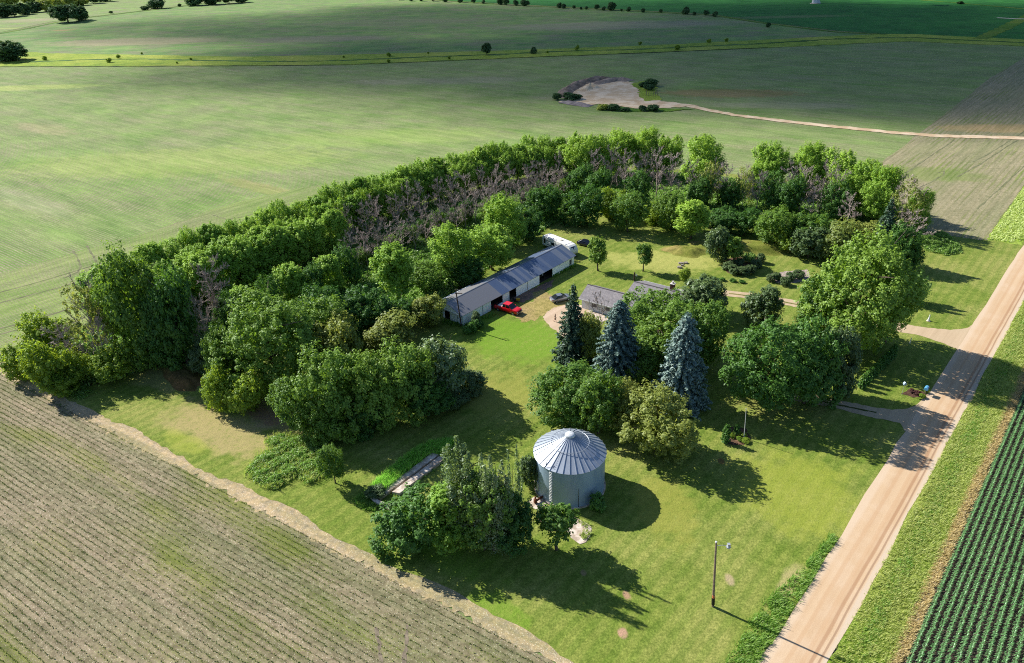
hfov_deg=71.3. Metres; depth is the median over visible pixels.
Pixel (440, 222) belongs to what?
tree
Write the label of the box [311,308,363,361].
tree
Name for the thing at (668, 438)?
tree
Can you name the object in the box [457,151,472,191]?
tree
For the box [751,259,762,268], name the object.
bush
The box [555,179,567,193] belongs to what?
tree
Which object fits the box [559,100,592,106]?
pit bank
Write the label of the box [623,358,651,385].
tree
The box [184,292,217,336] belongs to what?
dead tree
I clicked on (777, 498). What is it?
lawn
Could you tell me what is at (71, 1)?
tree
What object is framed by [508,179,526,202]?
dead tree
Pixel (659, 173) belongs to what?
dead tree
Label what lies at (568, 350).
spruce tree
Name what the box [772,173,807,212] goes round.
tree
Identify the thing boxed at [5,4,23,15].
tree
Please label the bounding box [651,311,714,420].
spruce tree
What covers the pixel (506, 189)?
dead tree
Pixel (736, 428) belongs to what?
cedar shrub
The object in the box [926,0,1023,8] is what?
field track
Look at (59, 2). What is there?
tree
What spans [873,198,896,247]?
spruce tree
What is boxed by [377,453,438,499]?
concrete wall
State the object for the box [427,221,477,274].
tree
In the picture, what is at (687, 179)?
dead tree
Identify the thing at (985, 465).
dry grass
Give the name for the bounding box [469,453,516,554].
tree
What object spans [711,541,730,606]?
utility pole
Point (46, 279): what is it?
wheel track
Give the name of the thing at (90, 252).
wheel track
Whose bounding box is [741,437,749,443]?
garden plant
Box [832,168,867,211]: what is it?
tree
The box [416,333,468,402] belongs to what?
tree
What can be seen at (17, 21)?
field
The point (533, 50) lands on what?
tree
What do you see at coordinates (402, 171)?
tree
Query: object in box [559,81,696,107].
gravel pit
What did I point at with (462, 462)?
tree
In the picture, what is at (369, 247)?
tree
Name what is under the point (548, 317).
gravel yard
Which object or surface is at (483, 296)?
machine shed
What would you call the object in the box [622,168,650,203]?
tree
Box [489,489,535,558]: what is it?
tree
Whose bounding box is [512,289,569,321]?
worn track
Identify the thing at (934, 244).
weed bank
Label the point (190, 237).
tree
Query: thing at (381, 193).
tree
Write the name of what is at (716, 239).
bush
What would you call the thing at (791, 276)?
bush
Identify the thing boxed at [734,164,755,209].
tree
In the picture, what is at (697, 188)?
tree
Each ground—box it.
[0,0,981,662]
[510,280,553,301]
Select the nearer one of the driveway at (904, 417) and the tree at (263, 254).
the driveway at (904, 417)
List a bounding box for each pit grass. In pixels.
[606,107,689,111]
[632,81,661,100]
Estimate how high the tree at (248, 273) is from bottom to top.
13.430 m
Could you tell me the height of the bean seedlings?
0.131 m
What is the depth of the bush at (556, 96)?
332.81 m
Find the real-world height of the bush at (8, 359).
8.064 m
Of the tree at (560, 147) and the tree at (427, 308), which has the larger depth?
the tree at (560, 147)
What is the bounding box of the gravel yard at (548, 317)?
[543,305,589,336]
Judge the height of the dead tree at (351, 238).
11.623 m
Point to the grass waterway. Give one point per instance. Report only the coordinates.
(127, 60)
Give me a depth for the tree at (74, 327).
128.30 m
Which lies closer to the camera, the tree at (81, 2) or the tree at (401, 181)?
the tree at (401, 181)
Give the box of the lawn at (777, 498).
[39,166,1023,662]
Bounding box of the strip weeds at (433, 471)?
[389,461,443,499]
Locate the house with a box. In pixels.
[578,280,683,315]
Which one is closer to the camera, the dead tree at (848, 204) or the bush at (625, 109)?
the dead tree at (848, 204)
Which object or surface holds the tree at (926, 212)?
on the lawn at (777, 498)
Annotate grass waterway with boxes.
[0,34,1023,66]
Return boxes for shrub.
[462,326,472,333]
[467,321,477,332]
[474,319,483,329]
[589,490,606,512]
[720,424,731,443]
[732,424,740,434]
[857,373,867,389]
[865,369,871,384]
[869,365,875,380]
[873,362,879,377]
[876,358,882,372]
[887,347,894,361]
[893,343,897,357]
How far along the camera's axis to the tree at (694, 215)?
174.47 m
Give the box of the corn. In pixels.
[451,0,1023,38]
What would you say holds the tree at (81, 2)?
on the field at (17, 21)
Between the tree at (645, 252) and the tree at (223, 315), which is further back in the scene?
the tree at (645, 252)
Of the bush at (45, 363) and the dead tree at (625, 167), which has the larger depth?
the dead tree at (625, 167)
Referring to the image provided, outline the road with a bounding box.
[756,245,1023,662]
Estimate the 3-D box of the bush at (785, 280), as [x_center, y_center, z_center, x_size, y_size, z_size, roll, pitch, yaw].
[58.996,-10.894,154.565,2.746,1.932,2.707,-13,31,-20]
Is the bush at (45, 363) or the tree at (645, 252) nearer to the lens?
the bush at (45, 363)
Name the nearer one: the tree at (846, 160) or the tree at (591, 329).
the tree at (591, 329)
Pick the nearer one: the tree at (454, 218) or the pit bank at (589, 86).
the tree at (454, 218)
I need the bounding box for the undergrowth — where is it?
[72,169,898,388]
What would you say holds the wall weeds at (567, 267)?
on the lawn at (777, 498)
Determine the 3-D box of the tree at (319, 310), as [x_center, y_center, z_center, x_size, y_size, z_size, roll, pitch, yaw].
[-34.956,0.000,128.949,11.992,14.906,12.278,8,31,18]
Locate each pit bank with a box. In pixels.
[558,76,609,97]
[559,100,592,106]
[580,83,601,90]
[592,77,633,84]
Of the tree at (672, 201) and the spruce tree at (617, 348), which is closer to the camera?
the spruce tree at (617, 348)
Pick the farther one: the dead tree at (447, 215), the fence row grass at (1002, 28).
the fence row grass at (1002, 28)
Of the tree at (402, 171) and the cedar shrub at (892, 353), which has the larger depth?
the tree at (402, 171)
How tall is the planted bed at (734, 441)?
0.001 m
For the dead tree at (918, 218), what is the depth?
170.69 m
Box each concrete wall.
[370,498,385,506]
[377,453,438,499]
[392,456,442,495]
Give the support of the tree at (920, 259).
on the lawn at (777, 498)
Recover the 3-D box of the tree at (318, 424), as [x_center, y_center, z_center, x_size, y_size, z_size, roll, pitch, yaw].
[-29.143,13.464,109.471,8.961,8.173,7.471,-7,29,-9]
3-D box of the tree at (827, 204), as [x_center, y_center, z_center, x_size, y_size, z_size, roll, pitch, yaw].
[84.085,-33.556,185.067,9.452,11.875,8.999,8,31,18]
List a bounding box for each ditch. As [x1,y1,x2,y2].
[0,47,766,66]
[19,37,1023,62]
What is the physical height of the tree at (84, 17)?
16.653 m
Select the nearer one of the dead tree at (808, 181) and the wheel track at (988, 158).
the dead tree at (808, 181)
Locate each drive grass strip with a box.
[729,293,796,304]
[822,401,875,412]
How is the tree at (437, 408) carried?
on the lawn at (777, 498)
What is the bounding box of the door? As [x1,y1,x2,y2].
[585,301,588,309]
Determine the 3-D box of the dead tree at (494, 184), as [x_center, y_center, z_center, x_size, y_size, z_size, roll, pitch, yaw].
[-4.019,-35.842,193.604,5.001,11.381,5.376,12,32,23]
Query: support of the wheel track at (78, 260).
on the headland
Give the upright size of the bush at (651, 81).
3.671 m
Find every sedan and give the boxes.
[549,293,569,302]
[577,239,593,247]
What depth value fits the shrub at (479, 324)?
140.88 m
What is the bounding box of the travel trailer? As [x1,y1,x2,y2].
[542,233,577,256]
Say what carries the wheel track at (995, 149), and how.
on the planted field at (992, 106)
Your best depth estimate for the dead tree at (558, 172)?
203.92 m
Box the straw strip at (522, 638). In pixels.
[0,362,572,662]
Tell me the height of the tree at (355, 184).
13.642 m
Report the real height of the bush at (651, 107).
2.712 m
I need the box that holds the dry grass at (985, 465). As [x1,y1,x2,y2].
[887,366,1023,662]
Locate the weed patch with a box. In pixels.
[245,433,332,489]
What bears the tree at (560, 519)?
on the lawn at (777, 498)
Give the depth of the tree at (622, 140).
219.40 m
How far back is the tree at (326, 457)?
99.48 m
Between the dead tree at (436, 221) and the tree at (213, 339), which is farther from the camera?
the dead tree at (436, 221)
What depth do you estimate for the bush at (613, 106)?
310.46 m
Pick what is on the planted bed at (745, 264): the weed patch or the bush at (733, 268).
the bush at (733, 268)
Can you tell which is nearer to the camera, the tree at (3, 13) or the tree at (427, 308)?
the tree at (427, 308)
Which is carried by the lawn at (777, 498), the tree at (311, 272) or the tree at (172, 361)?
the tree at (172, 361)
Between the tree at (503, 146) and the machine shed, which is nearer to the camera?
the machine shed
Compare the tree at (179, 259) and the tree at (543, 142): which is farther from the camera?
the tree at (543, 142)
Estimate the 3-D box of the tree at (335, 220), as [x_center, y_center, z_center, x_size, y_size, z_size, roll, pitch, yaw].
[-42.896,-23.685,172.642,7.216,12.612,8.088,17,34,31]
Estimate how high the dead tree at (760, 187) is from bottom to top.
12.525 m
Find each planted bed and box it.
[722,256,756,274]
[727,426,750,444]
[770,269,809,282]
[901,389,929,396]
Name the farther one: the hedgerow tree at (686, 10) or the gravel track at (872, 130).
the hedgerow tree at (686, 10)
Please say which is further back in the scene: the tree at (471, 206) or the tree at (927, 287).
the tree at (471, 206)
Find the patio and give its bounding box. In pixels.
[587,310,607,321]
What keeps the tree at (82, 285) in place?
on the lawn at (777, 498)
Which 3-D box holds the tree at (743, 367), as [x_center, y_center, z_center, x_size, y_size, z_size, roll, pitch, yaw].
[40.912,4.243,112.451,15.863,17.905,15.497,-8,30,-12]
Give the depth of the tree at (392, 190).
193.06 m
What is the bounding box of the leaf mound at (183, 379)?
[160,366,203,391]
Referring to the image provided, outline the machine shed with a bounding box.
[439,244,575,324]
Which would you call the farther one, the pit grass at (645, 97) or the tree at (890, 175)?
the pit grass at (645, 97)
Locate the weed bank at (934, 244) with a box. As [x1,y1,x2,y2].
[916,229,962,254]
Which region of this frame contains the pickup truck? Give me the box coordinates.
[493,301,522,314]
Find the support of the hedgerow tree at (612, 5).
on the field at (250, 28)
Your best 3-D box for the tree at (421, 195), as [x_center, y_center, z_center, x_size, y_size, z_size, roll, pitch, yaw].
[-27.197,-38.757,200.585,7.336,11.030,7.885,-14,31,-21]
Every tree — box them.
[0,0,18,4]
[0,3,12,16]
[0,40,29,60]
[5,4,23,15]
[13,2,34,14]
[25,1,41,12]
[35,0,53,10]
[40,321,89,360]
[47,3,86,21]
[50,0,64,5]
[59,271,117,354]
[64,0,77,5]
[73,5,88,19]
[75,269,95,312]
[76,0,88,5]
[79,260,137,341]
[84,313,112,355]
[90,236,168,370]
[127,249,141,261]
[131,241,170,266]
[133,293,183,370]
[139,6,149,9]
[139,258,197,369]
[144,0,165,8]
[146,259,167,276]
[158,265,197,312]
[161,237,188,263]
[171,252,192,287]
[176,224,207,251]
[179,242,217,269]
[181,248,222,303]
[184,0,204,5]
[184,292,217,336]
[189,254,232,323]
[196,221,228,246]
[199,318,249,376]
[203,242,239,297]
[204,0,221,4]
[204,284,321,395]
[206,235,232,274]
[208,288,240,330]
[222,217,248,236]
[227,234,258,287]
[229,283,263,318]
[238,211,267,235]
[245,224,274,268]
[245,234,275,279]
[252,272,285,309]
[253,207,281,224]
[260,223,296,276]
[264,374,316,433]
[265,218,292,254]
[266,198,294,219]
[272,261,306,304]
[277,219,311,266]
[280,214,303,246]
[283,198,309,220]
[283,294,349,369]
[289,338,372,444]
[290,395,345,447]
[295,280,356,318]
[297,206,321,250]
[297,259,323,300]
[302,194,327,206]
[302,216,328,256]
[307,202,332,235]
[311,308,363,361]
[313,254,346,289]
[313,442,345,483]
[317,182,341,212]
[321,207,351,254]
[326,197,352,235]
[330,179,352,222]
[331,242,362,284]
[334,202,356,247]
[338,230,362,264]
[340,284,394,339]
[341,194,371,230]
[342,348,401,434]
[343,388,385,441]
[348,175,371,196]
[350,187,374,227]
[353,226,374,268]
[353,246,371,268]
[354,200,373,238]
[361,241,373,255]
[361,307,417,353]
[366,174,383,217]
[367,195,387,234]
[367,221,387,251]
[367,480,446,561]
[368,184,391,218]
[369,239,415,299]
[371,333,440,426]
[378,170,397,187]
[379,219,397,249]
[382,179,404,216]
[383,234,396,245]
[384,295,414,325]
[386,194,404,230]
[389,163,411,209]
[390,216,410,248]
[394,176,417,210]
[396,222,411,248]
[399,179,419,223]
[400,372,456,416]
[401,211,423,248]
[403,225,418,242]
[406,161,425,195]
[406,173,426,206]
[408,180,429,218]
[409,259,450,292]
[410,291,446,327]
[414,157,437,197]
[415,205,437,240]
[415,218,431,236]
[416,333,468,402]
[417,168,435,204]
[424,480,469,558]
[427,156,449,181]
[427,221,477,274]
[428,176,446,208]
[429,207,443,238]
[429,208,446,228]
[432,168,449,201]
[437,204,455,224]
[440,435,485,548]
[442,164,464,197]
[444,206,459,226]
[444,254,483,287]
[445,152,459,173]
[445,170,462,205]
[445,193,463,227]
[452,172,475,199]
[455,189,473,226]
[456,158,478,192]
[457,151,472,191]
[458,197,473,219]
[458,463,515,551]
[459,208,469,224]
[462,189,482,221]
[469,145,489,186]
[469,223,515,270]
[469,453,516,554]
[472,160,489,189]
[472,165,489,201]
[476,181,492,212]
[478,191,528,242]
[478,196,493,217]
[481,42,491,53]
[482,140,499,168]
[483,156,503,186]
[488,164,508,192]
[489,178,503,215]
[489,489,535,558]
[496,140,514,175]
[496,151,514,183]
[500,180,516,200]
[502,161,521,192]
[503,444,524,514]
[507,143,527,179]
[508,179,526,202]
[510,149,531,179]
[515,204,543,240]
[518,189,530,204]
[519,134,539,171]
[519,174,535,203]
[521,160,535,186]
[523,144,544,178]
[524,182,562,220]
[525,357,599,428]
[529,47,536,53]
[529,171,544,189]
[533,502,580,550]
[534,161,551,184]
[534,180,547,188]
[535,134,553,168]
[535,146,556,178]
[540,171,555,190]
[550,284,592,371]
[551,149,567,180]
[552,136,570,165]
[552,143,568,174]
[553,168,568,193]
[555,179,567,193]
[558,182,605,227]
[561,131,599,170]
[565,149,578,176]
[565,161,593,196]
[568,366,625,433]
[576,309,603,363]
[582,165,611,197]
[586,146,603,174]
[587,133,617,174]
[587,236,607,270]
[588,290,608,324]
[590,300,641,391]
[602,127,642,176]
[602,144,621,188]
[604,376,648,431]
[607,2,616,9]
[608,188,651,231]
[612,149,634,193]
[616,377,700,465]
[620,285,719,361]
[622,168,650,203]
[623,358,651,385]
[626,149,654,184]
[627,126,665,173]
[629,326,672,385]
[636,243,653,270]
[646,147,668,195]
[651,188,684,231]
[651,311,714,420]
[652,134,684,177]
[661,151,686,191]
[671,199,711,238]
[674,298,733,374]
[676,157,700,192]
[679,133,728,181]
[681,6,689,13]
[686,171,714,204]
[697,158,727,204]
[708,204,739,230]
[714,161,741,192]
[716,179,743,207]
[718,314,831,411]
[724,236,745,262]
[727,205,762,235]
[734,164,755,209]
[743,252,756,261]
[745,169,769,208]
[747,139,795,188]
[753,202,796,242]
[755,168,785,209]
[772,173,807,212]
[775,158,799,196]
[779,310,850,409]
[787,139,830,194]
[790,162,817,211]
[790,210,833,248]
[792,271,849,334]
[793,222,927,354]
[801,185,825,215]
[810,158,839,210]
[811,215,865,257]
[813,144,856,191]
[818,178,855,220]
[821,325,863,397]
[825,166,851,211]
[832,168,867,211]
[838,191,861,220]
[842,158,887,205]
[845,219,878,246]
[859,180,895,221]
[865,164,908,211]
[865,268,924,343]
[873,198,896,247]
[884,219,923,269]
[889,172,931,230]
[896,209,935,235]
[902,246,927,269]
[904,187,935,229]
[917,271,931,300]
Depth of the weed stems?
105.35 m
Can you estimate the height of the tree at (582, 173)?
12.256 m
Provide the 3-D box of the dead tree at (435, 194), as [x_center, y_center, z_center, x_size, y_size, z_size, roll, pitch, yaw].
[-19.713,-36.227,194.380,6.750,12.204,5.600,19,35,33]
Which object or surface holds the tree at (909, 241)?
on the lawn at (777, 498)
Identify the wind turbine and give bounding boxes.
[810,0,819,3]
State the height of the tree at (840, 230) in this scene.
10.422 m
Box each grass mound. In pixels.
[661,245,705,257]
[688,240,800,255]
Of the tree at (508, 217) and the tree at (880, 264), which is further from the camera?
the tree at (508, 217)
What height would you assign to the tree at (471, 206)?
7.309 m
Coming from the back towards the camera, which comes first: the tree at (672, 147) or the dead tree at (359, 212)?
the tree at (672, 147)
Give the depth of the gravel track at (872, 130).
273.34 m
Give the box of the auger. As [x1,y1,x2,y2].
[534,495,542,502]
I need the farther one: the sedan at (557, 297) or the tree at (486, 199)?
the tree at (486, 199)
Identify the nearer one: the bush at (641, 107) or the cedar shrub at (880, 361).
the cedar shrub at (880, 361)
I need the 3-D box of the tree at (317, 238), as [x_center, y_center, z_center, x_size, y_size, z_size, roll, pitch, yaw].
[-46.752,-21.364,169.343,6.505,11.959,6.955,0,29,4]
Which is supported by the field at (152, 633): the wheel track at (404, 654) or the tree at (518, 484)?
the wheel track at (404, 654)
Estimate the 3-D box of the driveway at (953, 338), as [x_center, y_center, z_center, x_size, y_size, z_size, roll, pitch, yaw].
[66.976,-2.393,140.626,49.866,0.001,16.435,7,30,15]
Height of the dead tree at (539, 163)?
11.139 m
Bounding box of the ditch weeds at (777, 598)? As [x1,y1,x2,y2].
[726,532,837,662]
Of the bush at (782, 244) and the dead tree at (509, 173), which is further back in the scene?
the dead tree at (509, 173)
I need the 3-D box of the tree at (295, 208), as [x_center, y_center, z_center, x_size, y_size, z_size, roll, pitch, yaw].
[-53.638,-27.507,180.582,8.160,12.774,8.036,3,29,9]
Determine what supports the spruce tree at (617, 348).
on the lawn at (777, 498)
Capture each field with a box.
[0,0,222,31]
[0,0,871,56]
[0,41,1023,358]
[0,375,553,662]
[882,58,1023,239]
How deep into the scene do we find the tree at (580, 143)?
216.01 m
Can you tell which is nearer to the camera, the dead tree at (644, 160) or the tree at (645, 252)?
the tree at (645, 252)
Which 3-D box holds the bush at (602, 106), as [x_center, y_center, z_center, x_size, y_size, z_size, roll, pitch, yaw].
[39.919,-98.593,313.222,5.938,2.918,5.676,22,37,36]
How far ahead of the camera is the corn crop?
83.43 m
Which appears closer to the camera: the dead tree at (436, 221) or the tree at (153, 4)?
the dead tree at (436, 221)
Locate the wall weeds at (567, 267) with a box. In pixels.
[551,262,575,276]
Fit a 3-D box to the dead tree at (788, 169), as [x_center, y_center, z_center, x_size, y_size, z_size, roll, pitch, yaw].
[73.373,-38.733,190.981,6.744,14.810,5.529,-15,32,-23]
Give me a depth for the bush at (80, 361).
125.94 m
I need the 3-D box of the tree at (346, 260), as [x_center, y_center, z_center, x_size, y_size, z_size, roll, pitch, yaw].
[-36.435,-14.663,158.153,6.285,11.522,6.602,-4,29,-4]
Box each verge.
[827,300,1023,662]
[987,186,1023,245]
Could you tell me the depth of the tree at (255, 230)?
164.05 m
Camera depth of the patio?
144.96 m
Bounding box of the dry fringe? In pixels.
[892,379,1023,662]
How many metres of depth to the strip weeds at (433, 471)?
103.49 m
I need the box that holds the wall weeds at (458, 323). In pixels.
[439,311,495,327]
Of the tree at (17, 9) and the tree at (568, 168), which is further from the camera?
the tree at (17, 9)
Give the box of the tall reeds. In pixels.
[364,436,453,494]
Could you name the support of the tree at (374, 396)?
on the lawn at (777, 498)
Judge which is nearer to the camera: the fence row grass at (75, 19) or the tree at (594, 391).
the tree at (594, 391)
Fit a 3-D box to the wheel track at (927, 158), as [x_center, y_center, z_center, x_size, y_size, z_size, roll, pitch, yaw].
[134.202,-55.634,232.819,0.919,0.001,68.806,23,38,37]
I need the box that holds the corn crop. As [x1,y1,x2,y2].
[906,393,1023,662]
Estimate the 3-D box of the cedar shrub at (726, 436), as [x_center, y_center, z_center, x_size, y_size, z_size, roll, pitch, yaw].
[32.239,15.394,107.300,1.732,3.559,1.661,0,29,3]
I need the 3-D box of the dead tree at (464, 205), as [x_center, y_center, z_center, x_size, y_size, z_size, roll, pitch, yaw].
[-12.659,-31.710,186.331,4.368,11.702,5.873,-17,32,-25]
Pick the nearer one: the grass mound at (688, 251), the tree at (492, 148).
the grass mound at (688, 251)
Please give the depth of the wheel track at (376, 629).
78.81 m
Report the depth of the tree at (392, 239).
173.77 m
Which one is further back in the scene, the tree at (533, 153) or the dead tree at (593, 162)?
the tree at (533, 153)
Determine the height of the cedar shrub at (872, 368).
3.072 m
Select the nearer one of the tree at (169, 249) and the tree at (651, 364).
the tree at (651, 364)
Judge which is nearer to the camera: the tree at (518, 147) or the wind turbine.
the tree at (518, 147)
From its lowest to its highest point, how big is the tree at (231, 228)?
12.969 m
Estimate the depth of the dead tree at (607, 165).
203.17 m
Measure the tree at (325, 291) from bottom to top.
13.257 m
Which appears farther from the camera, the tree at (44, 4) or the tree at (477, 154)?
the tree at (44, 4)
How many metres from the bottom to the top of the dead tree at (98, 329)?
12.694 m
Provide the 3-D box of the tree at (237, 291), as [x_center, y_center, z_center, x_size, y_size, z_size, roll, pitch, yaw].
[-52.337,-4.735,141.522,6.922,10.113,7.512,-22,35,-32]
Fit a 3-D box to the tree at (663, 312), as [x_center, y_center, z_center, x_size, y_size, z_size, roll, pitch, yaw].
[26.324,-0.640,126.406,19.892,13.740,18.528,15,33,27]
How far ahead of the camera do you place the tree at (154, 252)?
152.62 m
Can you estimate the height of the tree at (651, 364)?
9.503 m
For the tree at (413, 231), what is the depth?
178.43 m
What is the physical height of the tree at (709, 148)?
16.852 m
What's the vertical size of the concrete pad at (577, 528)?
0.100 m
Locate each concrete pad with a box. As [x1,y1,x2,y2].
[530,497,545,508]
[570,519,591,543]
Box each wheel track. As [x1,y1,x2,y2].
[0,244,164,292]
[0,245,97,302]
[0,306,73,328]
[64,251,81,277]
[374,627,382,662]
[401,625,408,662]
[900,140,953,175]
[918,171,944,187]
[957,136,1023,176]
[973,131,1023,161]
[977,166,1023,208]
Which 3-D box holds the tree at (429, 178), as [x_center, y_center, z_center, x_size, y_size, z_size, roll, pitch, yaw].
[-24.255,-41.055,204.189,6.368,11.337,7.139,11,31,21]
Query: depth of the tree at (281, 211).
174.27 m
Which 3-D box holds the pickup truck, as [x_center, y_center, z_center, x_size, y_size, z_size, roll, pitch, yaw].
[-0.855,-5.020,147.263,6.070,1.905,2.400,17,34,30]
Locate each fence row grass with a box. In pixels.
[0,3,203,33]
[441,0,885,34]
[975,15,1023,38]
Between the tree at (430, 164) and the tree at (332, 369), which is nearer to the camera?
the tree at (332, 369)
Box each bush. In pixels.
[0,342,32,385]
[10,305,75,355]
[15,337,74,391]
[37,369,82,397]
[60,348,95,382]
[86,336,133,386]
[186,336,210,375]
[199,361,237,414]
[222,367,268,415]
[364,483,385,498]
[439,386,474,410]
[461,366,488,397]
[470,310,480,321]
[517,454,538,490]
[552,93,561,99]
[562,92,577,100]
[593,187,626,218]
[596,104,608,109]
[608,104,621,109]
[619,107,630,110]
[638,81,648,86]
[638,105,647,110]
[643,84,654,89]
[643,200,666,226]
[645,78,659,85]
[646,104,658,110]
[678,267,690,281]
[680,272,728,313]
[704,225,730,262]
[722,261,734,269]
[728,264,738,274]
[732,257,744,266]
[737,266,750,275]
[739,284,784,326]
[747,264,756,273]
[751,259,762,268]
[757,253,765,262]
[766,274,777,281]
[773,272,782,280]
[774,223,797,250]
[780,276,790,285]
[785,271,796,280]
[789,224,833,258]
[792,269,805,278]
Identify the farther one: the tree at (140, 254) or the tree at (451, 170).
the tree at (451, 170)
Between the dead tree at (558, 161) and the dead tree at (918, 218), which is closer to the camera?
the dead tree at (918, 218)
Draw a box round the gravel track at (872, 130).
[654,100,1023,139]
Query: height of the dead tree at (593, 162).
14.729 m
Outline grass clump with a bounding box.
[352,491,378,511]
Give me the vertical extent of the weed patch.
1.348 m
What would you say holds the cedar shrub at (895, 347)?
on the lawn at (777, 498)
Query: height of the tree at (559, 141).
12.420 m
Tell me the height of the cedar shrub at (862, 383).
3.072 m
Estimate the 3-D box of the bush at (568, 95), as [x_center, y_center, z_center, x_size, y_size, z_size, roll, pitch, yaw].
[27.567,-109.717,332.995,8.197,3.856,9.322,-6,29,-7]
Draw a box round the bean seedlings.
[0,377,544,662]
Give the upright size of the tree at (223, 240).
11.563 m
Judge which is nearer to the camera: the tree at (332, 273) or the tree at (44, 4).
the tree at (332, 273)
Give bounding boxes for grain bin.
[533,428,606,508]
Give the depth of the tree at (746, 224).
177.67 m
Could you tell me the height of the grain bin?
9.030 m
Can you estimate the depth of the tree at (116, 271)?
124.91 m
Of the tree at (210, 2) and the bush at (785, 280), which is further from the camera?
the tree at (210, 2)
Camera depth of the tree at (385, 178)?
196.31 m
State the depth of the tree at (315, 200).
180.78 m
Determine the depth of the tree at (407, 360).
110.77 m
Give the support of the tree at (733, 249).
on the planted bed at (745, 264)
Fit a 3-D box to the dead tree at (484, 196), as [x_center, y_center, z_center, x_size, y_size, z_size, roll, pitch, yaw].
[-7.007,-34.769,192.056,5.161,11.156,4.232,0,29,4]
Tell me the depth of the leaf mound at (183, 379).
126.97 m
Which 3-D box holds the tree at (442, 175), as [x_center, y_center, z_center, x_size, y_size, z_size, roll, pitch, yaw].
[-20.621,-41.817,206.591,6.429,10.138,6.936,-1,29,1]
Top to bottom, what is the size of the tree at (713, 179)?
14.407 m
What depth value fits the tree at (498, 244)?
160.80 m
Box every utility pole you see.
[455,289,461,325]
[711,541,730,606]
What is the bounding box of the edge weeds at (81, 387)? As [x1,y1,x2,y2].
[69,384,96,399]
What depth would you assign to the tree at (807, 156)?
198.22 m
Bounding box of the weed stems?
[242,429,333,489]
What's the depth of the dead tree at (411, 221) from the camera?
174.82 m
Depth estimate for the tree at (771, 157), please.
202.02 m
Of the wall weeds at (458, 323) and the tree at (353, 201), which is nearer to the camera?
the wall weeds at (458, 323)
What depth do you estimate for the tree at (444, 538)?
86.73 m
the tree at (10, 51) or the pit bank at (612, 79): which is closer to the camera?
the pit bank at (612, 79)
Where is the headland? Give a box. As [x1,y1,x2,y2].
[0,183,345,353]
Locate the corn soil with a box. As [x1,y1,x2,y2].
[901,388,1023,662]
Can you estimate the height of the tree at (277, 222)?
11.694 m
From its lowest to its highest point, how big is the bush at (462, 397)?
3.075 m
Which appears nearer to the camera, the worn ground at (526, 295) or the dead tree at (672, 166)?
the worn ground at (526, 295)
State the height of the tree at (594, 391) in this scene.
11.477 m
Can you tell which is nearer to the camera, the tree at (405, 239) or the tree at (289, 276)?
the tree at (289, 276)
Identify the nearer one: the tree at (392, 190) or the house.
the house
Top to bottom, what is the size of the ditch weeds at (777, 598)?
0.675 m
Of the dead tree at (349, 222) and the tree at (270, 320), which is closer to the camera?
the tree at (270, 320)
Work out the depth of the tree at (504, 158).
215.49 m
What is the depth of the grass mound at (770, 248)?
170.75 m
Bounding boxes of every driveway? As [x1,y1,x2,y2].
[725,290,971,348]
[790,393,928,430]
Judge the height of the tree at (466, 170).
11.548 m
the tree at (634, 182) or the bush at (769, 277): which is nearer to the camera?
the bush at (769, 277)

